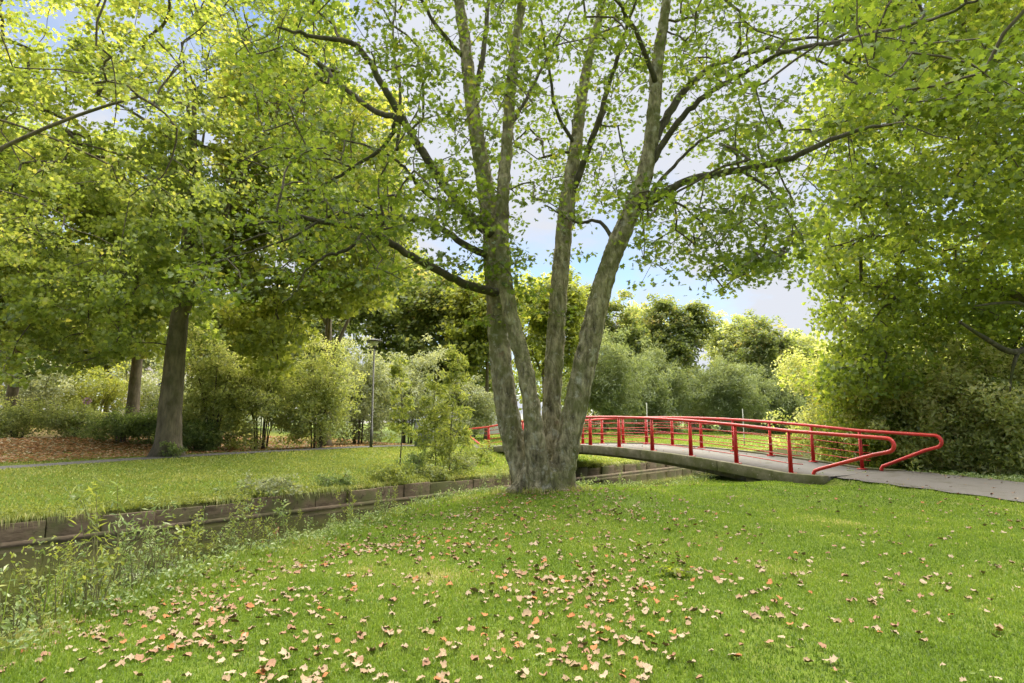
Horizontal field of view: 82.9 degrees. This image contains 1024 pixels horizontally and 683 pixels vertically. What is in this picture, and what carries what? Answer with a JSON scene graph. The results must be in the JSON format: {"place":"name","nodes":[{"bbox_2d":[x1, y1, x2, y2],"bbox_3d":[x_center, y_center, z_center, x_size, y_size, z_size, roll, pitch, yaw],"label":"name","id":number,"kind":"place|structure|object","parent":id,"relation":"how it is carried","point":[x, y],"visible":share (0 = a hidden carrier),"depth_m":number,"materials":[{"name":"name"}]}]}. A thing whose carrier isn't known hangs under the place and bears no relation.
{"place":"outdoors","nodes":[
{"label":"outdoors","id":0,"kind":"place"},
{"bbox_2d":[0,445,501,468],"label":"path","id":1,"kind":"structure","parent":0,"point":[89,461],"depth_m":21.29,"materials":[{"name":"concrete"}]},
{"bbox_2d":[0,452,855,639],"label":"water","id":2,"kind":"structure","parent":0,"point":[321,517],"depth_m":11.86,"materials":[{"name":"liquid"}]},
{"bbox_2d":[0,423,1023,682],"bbox_3d":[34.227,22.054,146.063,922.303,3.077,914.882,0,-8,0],"label":"ground","id":3,"kind":"structure","parent":0,"point":[532,509],"depth_m":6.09,"materials":[{"name":"green plant"}]},
{"bbox_2d":[0,581,32,642],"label":"weed plant","id":4,"kind":"object","parent":3,"relation":"on","point":[23,600],"visible":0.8,"depth_m":4.79,"materials":[{"name":"green plant"}]},
{"bbox_2d":[0,542,53,625],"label":"weed plant","id":5,"kind":"object","parent":3,"relation":"on","point":[16,614],"visible":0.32,"depth_m":5.75,"materials":[{"name":"green plant"}]},
{"bbox_2d":[0,535,61,629],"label":"weed plant","id":6,"kind":"object","parent":3,"relation":"on","point":[40,618],"visible":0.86,"depth_m":5.02,"materials":[{"name":"green plant"}]},
{"bbox_2d":[0,394,67,437],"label":"hedge bush","id":7,"kind":"object","parent":3,"relation":"on","point":[11,424],"visible":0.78,"depth_m":26.92,"materials":[{"name":"green plant"}]},
{"bbox_2d":[8,564,69,628],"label":"weed plant","id":8,"kind":"object","parent":3,"relation":"on","point":[34,572],"visible":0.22,"depth_m":6.25,"materials":[{"name":"green plant"}]},
{"bbox_2d":[0,557,103,632],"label":"iris clump","id":9,"kind":"object","parent":3,"relation":"on","point":[57,600],"visible":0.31,"depth_m":5.56,"materials":[{"name":"green plant"}]},
{"bbox_2d":[0,349,123,417],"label":"shrub","id":10,"kind":"object","parent":3,"relation":"on","point":[35,390],"visible":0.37,"depth_m":41.52,"materials":[{"name":"green plant"}]},
{"bbox_2d":[0,314,124,404],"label":"park tree","id":11,"kind":"object","parent":3,"relation":"on","point":[74,371],"visible":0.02,"depth_m":47.10,"materials":[{"name":"green plant"}]},
{"bbox_2d":[12,396,117,437],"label":"hedge bush","id":12,"kind":"object","parent":3,"relation":"on","point":[62,420],"visible":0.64,"depth_m":27.15,"materials":[{"name":"green plant"}]},
{"bbox_2d":[46,542,83,619],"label":"weed plant","id":13,"kind":"object","parent":3,"relation":"on","point":[61,585],"visible":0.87,"depth_m":5.34,"materials":[{"name":"green plant"}]},
{"bbox_2d":[0,112,135,433],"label":"oak tree","id":14,"kind":"object","parent":3,"relation":"on","point":[11,392],"visible":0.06,"depth_m":29.64,"materials":[{"name":"green plant"}]},
{"bbox_2d":[61,573,87,610],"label":"weed plant","id":15,"kind":"object","parent":3,"relation":"on","point":[66,599],"visible":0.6,"depth_m":5.50,"materials":[{"name":"green plant"}]},
{"bbox_2d":[76,546,92,609],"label":"weed plant","id":16,"kind":"object","parent":3,"relation":"on","point":[82,570],"visible":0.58,"depth_m":5.60,"materials":[{"name":"green plant"}]},
{"bbox_2d":[21,360,150,413],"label":"shrub","id":17,"kind":"object","parent":3,"relation":"on","point":[114,393],"visible":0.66,"depth_m":43.80,"materials":[{"name":"green plant"}]},
{"bbox_2d":[57,531,116,599],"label":"weed plant","id":18,"kind":"object","parent":3,"relation":"on","point":[67,555],"visible":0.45,"depth_m":6.40,"materials":[{"name":"green plant"}]},
{"bbox_2d":[65,473,109,603],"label":"weed plant","id":19,"kind":"object","parent":3,"relation":"on","point":[95,521],"visible":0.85,"depth_m":5.59,"materials":[{"name":"green plant"}]},
{"bbox_2d":[64,474,128,594],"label":"weed plant","id":20,"kind":"object","parent":3,"relation":"on","point":[118,523],"visible":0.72,"depth_m":6.05,"materials":[{"name":"green plant"}]},
{"bbox_2d":[77,532,136,615],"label":"weed plant","id":21,"kind":"object","parent":3,"relation":"on","point":[97,563],"visible":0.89,"depth_m":5.46,"materials":[{"name":"green plant"}]},
{"bbox_2d":[62,402,156,442],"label":"hedge bush","id":22,"kind":"object","parent":3,"relation":"on","point":[115,419],"visible":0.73,"depth_m":25.95,"materials":[{"name":"green plant"}]},
{"bbox_2d":[54,320,167,421],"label":"park tree","id":23,"kind":"object","parent":3,"relation":"on","point":[146,362],"visible":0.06,"depth_m":49.88,"materials":[{"name":"green plant"}]},
{"bbox_2d":[112,522,136,585],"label":"weed plant","id":24,"kind":"object","parent":3,"relation":"on","point":[123,545],"visible":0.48,"depth_m":6.46,"materials":[{"name":"green plant"}]},
{"bbox_2d":[126,542,137,591],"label":"weed plant","id":25,"kind":"object","parent":3,"relation":"on","point":[128,573],"visible":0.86,"depth_m":6.08,"materials":[{"name":"green plant"}]},
{"bbox_2d":[113,514,158,591],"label":"weed plant","id":26,"kind":"object","parent":3,"relation":"on","point":[150,526],"visible":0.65,"depth_m":6.32,"materials":[{"name":"green plant"}]},
{"bbox_2d":[39,121,242,416],"bbox_3d":[-19.725,-3.245,31.684,12.710,16.743,10.841,0,-8,0],"label":"maple tree","id":27,"kind":"object","parent":3,"relation":"on","point":[159,317],"visible":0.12,"depth_m":29.60,"materials":[{"name":"green plant"}]},
{"bbox_2d":[117,398,185,444],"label":"hedge bush","id":28,"kind":"object","parent":3,"relation":"on","point":[146,416],"visible":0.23,"depth_m":25.99,"materials":[{"name":"green plant"}]},
{"bbox_2d":[134,508,172,577],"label":"weed plant","id":29,"kind":"object","parent":3,"relation":"on","point":[157,538],"visible":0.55,"depth_m":6.75,"materials":[{"name":"green plant"}]},
{"bbox_2d":[127,486,181,586],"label":"weed plant","id":30,"kind":"object","parent":3,"relation":"on","point":[138,528],"visible":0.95,"depth_m":6.24,"materials":[{"name":"green plant"}]},
{"bbox_2d":[114,357,196,416],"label":"shrub","id":31,"kind":"object","parent":3,"relation":"on","point":[153,386],"visible":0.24,"depth_m":46.32,"materials":[{"name":"green plant"}]},
{"bbox_2d":[0,0,312,302],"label":"maple tree","id":32,"kind":"object","parent":3,"relation":"on","point":[38,184],"visible":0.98,"depth_m":14.49,"materials":[{"name":"green plant"}]},
{"bbox_2d":[139,503,178,578],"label":"weed plant","id":33,"kind":"object","parent":3,"relation":"on","point":[149,569],"visible":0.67,"depth_m":6.58,"materials":[{"name":"green plant"}]},
{"bbox_2d":[143,524,184,576],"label":"weed plant","id":34,"kind":"object","parent":3,"relation":"on","point":[157,541],"visible":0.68,"depth_m":6.62,"materials":[{"name":"green plant"}]},
{"bbox_2d":[158,441,188,456],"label":"ivy plant","id":35,"kind":"object","parent":3,"relation":"on","point":[174,448],"visible":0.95,"depth_m":21.51,"materials":[{"name":"green plant"}]},
{"bbox_2d":[0,0,360,456],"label":"maple tree","id":36,"kind":"object","parent":3,"relation":"on","point":[41,308],"visible":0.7,"depth_m":21.46,"materials":[{"name":"green plant"}]},
{"bbox_2d":[158,514,202,566],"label":"weed plant","id":37,"kind":"object","parent":3,"relation":"on","point":[183,535],"visible":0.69,"depth_m":7.08,"materials":[{"name":"green plant"}]},
{"bbox_2d":[150,418,236,450],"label":"hedge bush","id":38,"kind":"object","parent":3,"relation":"on","point":[190,437],"visible":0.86,"depth_m":24.76,"materials":[{"name":"green plant"}]},
{"bbox_2d":[185,511,203,565],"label":"weed plant","id":39,"kind":"object","parent":3,"relation":"on","point":[196,522],"visible":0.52,"depth_m":7.34,"materials":[{"name":"green plant"}]},
{"bbox_2d":[120,359,269,426],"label":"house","id":40,"kind":"structure","parent":3,"relation":"on","point":[250,418],"depth_m":62.10,"materials":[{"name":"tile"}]},
{"bbox_2d":[0,435,410,462],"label":"leaf litter","id":41,"kind":"object","parent":3,"relation":"on","point":[44,455],"visible":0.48,"depth_m":24.00,"materials":[{"name":"brown plant"}]},
{"bbox_2d":[148,320,271,449],"bbox_3d":[-13.504,1.939,26.516,4.513,6.071,4.368,-6,-10,38],"label":"shrub","id":42,"kind":"object","parent":3,"relation":"on","point":[211,391],"visible":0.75,"depth_m":26.02,"materials":[{"name":"green plant"}]},
{"bbox_2d":[185,288,268,421],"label":"park tree","id":43,"kind":"object","parent":3,"relation":"on","point":[220,326],"visible":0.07,"depth_m":43.34,"materials":[{"name":"green plant"}]},
{"bbox_2d":[210,475,251,551],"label":"weed plant","id":44,"kind":"object","parent":3,"relation":"on","point":[218,488],"visible":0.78,"depth_m":8.03,"materials":[{"name":"green plant"}]},
{"bbox_2d":[222,495,245,551],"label":"weed plant","id":45,"kind":"object","parent":3,"relation":"on","point":[236,529],"visible":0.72,"depth_m":8.05,"materials":[{"name":"green plant"}]},
{"bbox_2d":[234,484,266,550],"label":"weed plant","id":46,"kind":"object","parent":3,"relation":"on","point":[249,524],"visible":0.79,"depth_m":8.07,"materials":[{"name":"green plant"}]},
{"bbox_2d":[238,491,267,553],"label":"weed plant","id":47,"kind":"object","parent":3,"relation":"on","point":[261,505],"visible":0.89,"depth_m":7.57,"materials":[{"name":"green plant"}]},
{"bbox_2d":[235,470,307,496],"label":"bramble","id":48,"kind":"object","parent":3,"relation":"on","point":[272,486],"visible":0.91,"depth_m":15.43,"materials":[{"name":"green plant"}]},
{"bbox_2d":[210,341,335,450],"bbox_3d":[-11.617,2.441,27.541,5.076,5.560,4.548,-5,-9,31],"label":"shrub","id":49,"kind":"object","parent":3,"relation":"on","point":[273,410],"visible":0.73,"depth_m":26.66,"materials":[{"name":"green plant"}]},
{"bbox_2d":[260,482,288,544],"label":"weed plant","id":50,"kind":"object","parent":3,"relation":"on","point":[269,534],"visible":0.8,"depth_m":8.35,"materials":[{"name":"green plant"}]},
{"bbox_2d":[272,499,288,543],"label":"weed plant","id":51,"kind":"object","parent":3,"relation":"on","point":[281,514],"visible":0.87,"depth_m":8.31,"materials":[{"name":"green plant"}]},
{"bbox_2d":[192,61,419,445],"bbox_3d":[-9.761,-5.092,26.763,10.680,20.342,12.949,3,-9,-21],"label":"maple tree","id":52,"kind":"object","parent":3,"relation":"on","point":[260,337],"visible":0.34,"depth_m":23.59,"materials":[{"name":"green plant"}]},
{"bbox_2d":[259,285,358,429],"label":"park tree","id":53,"kind":"object","parent":3,"relation":"on","point":[319,325],"visible":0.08,"depth_m":46.80,"materials":[{"name":"green plant"}]},
{"bbox_2d":[266,334,369,447],"bbox_3d":[-9.564,2.358,28.337,4.827,5.853,4.029,0,-8,0],"label":"shrub","id":54,"kind":"object","parent":3,"relation":"on","point":[325,400],"visible":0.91,"depth_m":27.89,"materials":[{"name":"green plant"}]},
{"bbox_2d":[0,457,639,520],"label":"bank edge growth","id":55,"kind":"object","parent":3,"relation":"on","point":[142,498],"visible":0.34,"depth_m":14.19,"materials":[{"name":"green plant"}]},
{"bbox_2d":[311,468,357,488],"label":"bramble","id":56,"kind":"object","parent":3,"relation":"on","point":[324,479],"visible":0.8,"depth_m":17.06,"materials":[{"name":"green plant"}]},
{"bbox_2d":[0,462,680,548],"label":"retaining wall","id":57,"kind":"structure","parent":3,"relation":"on","point":[17,535],"depth_m":14.84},
{"bbox_2d":[0,346,704,425],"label":"woodland","id":58,"kind":"object","parent":3,"relation":"on","point":[471,378],"visible":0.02,"depth_m":94.40,"materials":[{"name":"green plant"}]},
{"bbox_2d":[0,470,719,660],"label":"bank weeds","id":59,"kind":"object","parent":3,"relation":"on","point":[314,534],"visible":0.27,"depth_m":6.93,"materials":[{"name":"green plant"}]},
{"bbox_2d":[311,335,412,443],"bbox_3d":[-8.711,2.583,32.787,5.808,6.595,4.758,-7,-10,39],"label":"shrub","id":60,"kind":"object","parent":3,"relation":"on","point":[380,394],"visible":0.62,"depth_m":32.49,"materials":[{"name":"green plant"}]},
{"bbox_2d":[301,245,439,430],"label":"oak tree","id":61,"kind":"object","parent":3,"relation":"on","point":[376,327],"visible":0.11,"depth_m":50.49,"materials":[{"name":"green plant"}]},
{"bbox_2d":[366,339,382,446],"bbox_3d":[-6.942,2.606,28.919,0.820,5.520,0.820,0,-8,0],"label":"street lamp","id":62,"kind":"object","parent":3,"relation":"on","point":[374,342],"visible":0.93,"depth_m":28.93,"materials":[{"name":"metal"}]},
{"bbox_2d":[0,438,766,528],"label":"bank grass","id":63,"kind":"structure","parent":3,"relation":"on","point":[394,453],"depth_m":18.11,"materials":[{"name":"green plant"}]},
{"bbox_2d":[362,463,415,483],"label":"bramble","id":64,"kind":"object","parent":3,"relation":"on","point":[388,473],"visible":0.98,"depth_m":18.44,"materials":[{"name":"green plant"}]},
{"bbox_2d":[382,357,417,465],"bbox_3d":[-4.269,2.685,22.396,1.359,4.268,1.284,0,-8,0],"label":"sapling","id":65,"kind":"object","parent":3,"relation":"on","point":[397,370],"visible":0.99,"depth_m":22.24,"materials":[{"name":"green plant"}]},
{"bbox_2d":[372,333,447,443],"bbox_3d":[-6.287,2.816,35.782,5.250,7.036,5.581,5,-10,-33],"label":"shrub","id":66,"kind":"object","parent":3,"relation":"on","point":[417,378],"visible":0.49,"depth_m":35.36,"materials":[{"name":"green plant"}]},
{"bbox_2d":[393,448,435,472],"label":"bramble","id":67,"kind":"object","parent":3,"relation":"on","point":[416,460],"visible":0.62,"depth_m":20.79,"materials":[{"name":"green plant"}]},
{"bbox_2d":[371,266,491,435],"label":"oak tree","id":68,"kind":"object","parent":3,"relation":"on","point":[426,303],"visible":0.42,"depth_m":45.47,"materials":[{"name":"green plant"}]},
{"bbox_2d":[413,461,451,479],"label":"bramble","id":69,"kind":"object","parent":3,"relation":"on","point":[439,470],"visible":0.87,"depth_m":19.68,"materials":[{"name":"green plant"}]},
{"bbox_2d":[413,369,456,467],"bbox_3d":[-2.902,2.937,21.858,1.768,3.899,1.787,0,-8,0],"label":"sapling","id":70,"kind":"object","parent":3,"relation":"on","point":[428,402],"visible":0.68,"depth_m":21.66,"materials":[{"name":"green plant"}]},
{"bbox_2d":[426,343,475,465],"bbox_3d":[-2.217,2.428,21.366,1.916,4.979,1.666,6,-10,-36],"label":"sapling","id":71,"kind":"object","parent":3,"relation":"on","point":[459,362],"visible":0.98,"depth_m":21.19,"materials":[{"name":"green plant"}]},
{"bbox_2d":[420,432,483,474],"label":"bramble","id":72,"kind":"object","parent":3,"relation":"on","point":[449,449],"visible":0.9,"depth_m":20.55,"materials":[{"name":"green plant"}]},
{"bbox_2d":[444,451,480,470],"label":"bramble","id":73,"kind":"object","parent":3,"relation":"on","point":[470,463],"visible":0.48,"depth_m":21.98,"materials":[{"name":"green plant"}]},
{"bbox_2d":[429,373,497,441],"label":"shrub","id":74,"kind":"object","parent":3,"relation":"on","point":[477,401],"visible":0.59,"depth_m":38.99,"materials":[{"name":"green plant"}]},
{"bbox_2d":[454,437,496,463],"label":"bramble","id":75,"kind":"object","parent":3,"relation":"on","point":[481,453],"visible":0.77,"depth_m":23.98,"materials":[{"name":"green plant"}]},
{"bbox_2d":[436,266,533,439],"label":"lime tree","id":76,"kind":"object","parent":3,"relation":"on","point":[478,310],"visible":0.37,"depth_m":43.30,"materials":[{"name":"green plant"}]},
{"bbox_2d":[0,443,1023,682],"bbox_3d":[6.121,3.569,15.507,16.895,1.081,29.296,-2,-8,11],"label":"scattered leaves","id":77,"kind":"object","parent":3,"relation":"on","point":[439,677],"visible":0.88,"depth_m":4.79,"materials":[{"name":"beige plant"}]},
{"bbox_2d":[523,486,558,493],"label":"grass tuft","id":78,"kind":"object","parent":3,"relation":"on","point":[535,490],"visible":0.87,"depth_m":11.40,"materials":[{"name":"green plant"}]},
{"bbox_2d":[511,265,590,408],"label":"lime tree","id":79,"kind":"object","parent":3,"relation":"on","point":[535,329],"visible":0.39,"depth_m":48.95,"materials":[{"name":"green plant"}]},
{"bbox_2d":[162,0,1023,493],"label":"maple tree","id":80,"kind":"object","parent":3,"relation":"on","point":[540,448],"visible":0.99,"depth_m":12.04,"materials":[{"name":"green plant"}]},
{"bbox_2d":[561,324,657,435],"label":"willow shrub","id":81,"kind":"object","parent":3,"relation":"on","point":[609,398],"visible":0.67,"depth_m":57.03,"materials":[{"name":"green plant"}]},
{"bbox_2d":[576,283,654,430],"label":"park tree","id":82,"kind":"object","parent":3,"relation":"on","point":[636,333],"visible":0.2,"depth_m":69.60,"materials":[{"name":"green plant"}]},
{"bbox_2d":[596,335,681,434],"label":"willow shrub","id":83,"kind":"object","parent":3,"relation":"on","point":[657,404],"visible":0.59,"depth_m":61.69,"materials":[{"name":"green plant"}]},
{"bbox_2d":[615,300,681,426],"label":"park tree","id":84,"kind":"object","parent":3,"relation":"on","point":[640,319],"visible":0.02,"depth_m":81.33,"materials":[{"name":"green plant"}]},
{"bbox_2d":[633,340,705,433],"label":"willow shrub","id":85,"kind":"object","parent":3,"relation":"on","point":[677,382],"visible":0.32,"depth_m":64.88,"materials":[{"name":"green plant"}]},
{"bbox_2d":[656,561,698,576],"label":"lawn weed","id":86,"kind":"object","parent":3,"relation":"on","point":[673,569],"visible":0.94,"depth_m":5.70,"materials":[{"name":"green plant"}]},
{"bbox_2d":[635,293,726,431],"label":"park tree","id":87,"kind":"object","parent":3,"relation":"on","point":[682,333],"visible":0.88,"depth_m":73.16,"materials":[{"name":"green plant"}]},
{"bbox_2d":[674,365,736,431],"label":"willow shrub","id":88,"kind":"object","parent":3,"relation":"on","point":[707,426],"visible":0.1,"depth_m":77.59,"materials":[{"name":"green plant"}]},
{"bbox_2d":[470,416,943,484],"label":"foot bridge","id":89,"kind":"structure","parent":3,"relation":"on","point":[734,462],"depth_m":17.74,"materials":[{"name":"metal"}]},
{"bbox_2d":[699,310,754,372],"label":"park tree","id":90,"kind":"object","parent":3,"relation":"on","point":[721,344],"visible":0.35,"depth_m":83.87,"materials":[{"name":"green plant"}]},
{"bbox_2d":[681,351,774,434],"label":"willow shrub","id":91,"kind":"object","parent":3,"relation":"on","point":[726,398],"visible":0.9,"depth_m":65.95,"materials":[{"name":"green plant"}]},
{"bbox_2d":[453,427,1005,472],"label":"lawn grass","id":92,"kind":"structure","parent":3,"relation":"on","point":[686,436],"depth_m":47.43,"materials":[{"name":"green plant"}]},
{"bbox_2d":[717,352,776,432],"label":"willow shrub","id":93,"kind":"object","parent":3,"relation":"on","point":[766,373],"visible":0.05,"depth_m":75.14,"materials":[{"name":"green plant"}]},
{"bbox_2d":[729,308,813,392],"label":"park tree","id":94,"kind":"object","parent":3,"relation":"on","point":[763,339],"visible":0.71,"depth_m":77.33,"materials":[{"name":"green plant"}]},
{"bbox_2d":[742,365,808,433],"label":"willow shrub","id":95,"kind":"object","parent":3,"relation":"on","point":[786,400],"visible":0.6,"depth_m":68.66,"materials":[{"name":"green plant"}]},
{"bbox_2d":[775,328,827,382],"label":"park tree","id":96,"kind":"object","parent":3,"relation":"on","point":[811,340],"visible":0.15,"depth_m":87.59,"materials":[{"name":"green plant"}]},
{"bbox_2d":[761,340,887,462],"bbox_3d":[12.847,2.389,22.852,4.318,5.136,5.072,6,-10,-39],"label":"shrub","id":97,"kind":"object","parent":3,"relation":"on","point":[805,414],"visible":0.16,"depth_m":22.95,"materials":[{"name":"green plant"}]},
{"bbox_2d":[802,339,937,468],"bbox_3d":[12.619,2.092,20.543,4.133,4.738,4.608,-6,-10,35],"label":"shrub","id":98,"kind":"object","parent":3,"relation":"on","point":[831,418],"visible":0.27,"depth_m":19.64,"materials":[{"name":"green plant"}]},
{"bbox_2d":[772,0,1023,405],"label":"maple tree","id":99,"kind":"object","parent":3,"relation":"on","point":[965,296],"visible":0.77,"depth_m":17.06,"materials":[{"name":"green plant"}]},
{"bbox_2d":[836,309,975,470],"bbox_3d":[13.311,1.605,19.430,5.241,5.329,4.246,0,-8,0],"label":"shrub","id":100,"kind":"object","parent":3,"relation":"on","point":[921,461],"visible":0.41,"depth_m":18.62,"materials":[{"name":"green plant"}]},
{"bbox_2d":[897,333,1023,472],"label":"shrub","id":101,"kind":"object","parent":3,"relation":"on","point":[954,421],"visible":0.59,"depth_m":17.72,"materials":[{"name":"green plant"}]},
{"bbox_2d":[900,469,1023,481],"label":"path edge weeds","id":102,"kind":"object","parent":3,"relation":"on","point":[1016,478],"visible":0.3,"depth_m":15.00,"materials":[{"name":"green plant"}]},
{"bbox_2d":[945,342,1023,474],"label":"shrub","id":103,"kind":"object","parent":3,"relation":"on","point":[1002,405],"visible":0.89,"depth_m":16.68,"materials":[{"name":"green plant"}]},
{"bbox_2d":[0,0,1023,423],"label":"sky","id":104,"kind":"structure","parent":0,"point":[775,300],"materials":[{"name":"white"}]},
{"bbox_2d":[832,471,1023,501],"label":"path","id":105,"kind":"structure","parent":0,"point":[1004,489],"depth_m":13.23,"materials":[{"name":"concrete"}]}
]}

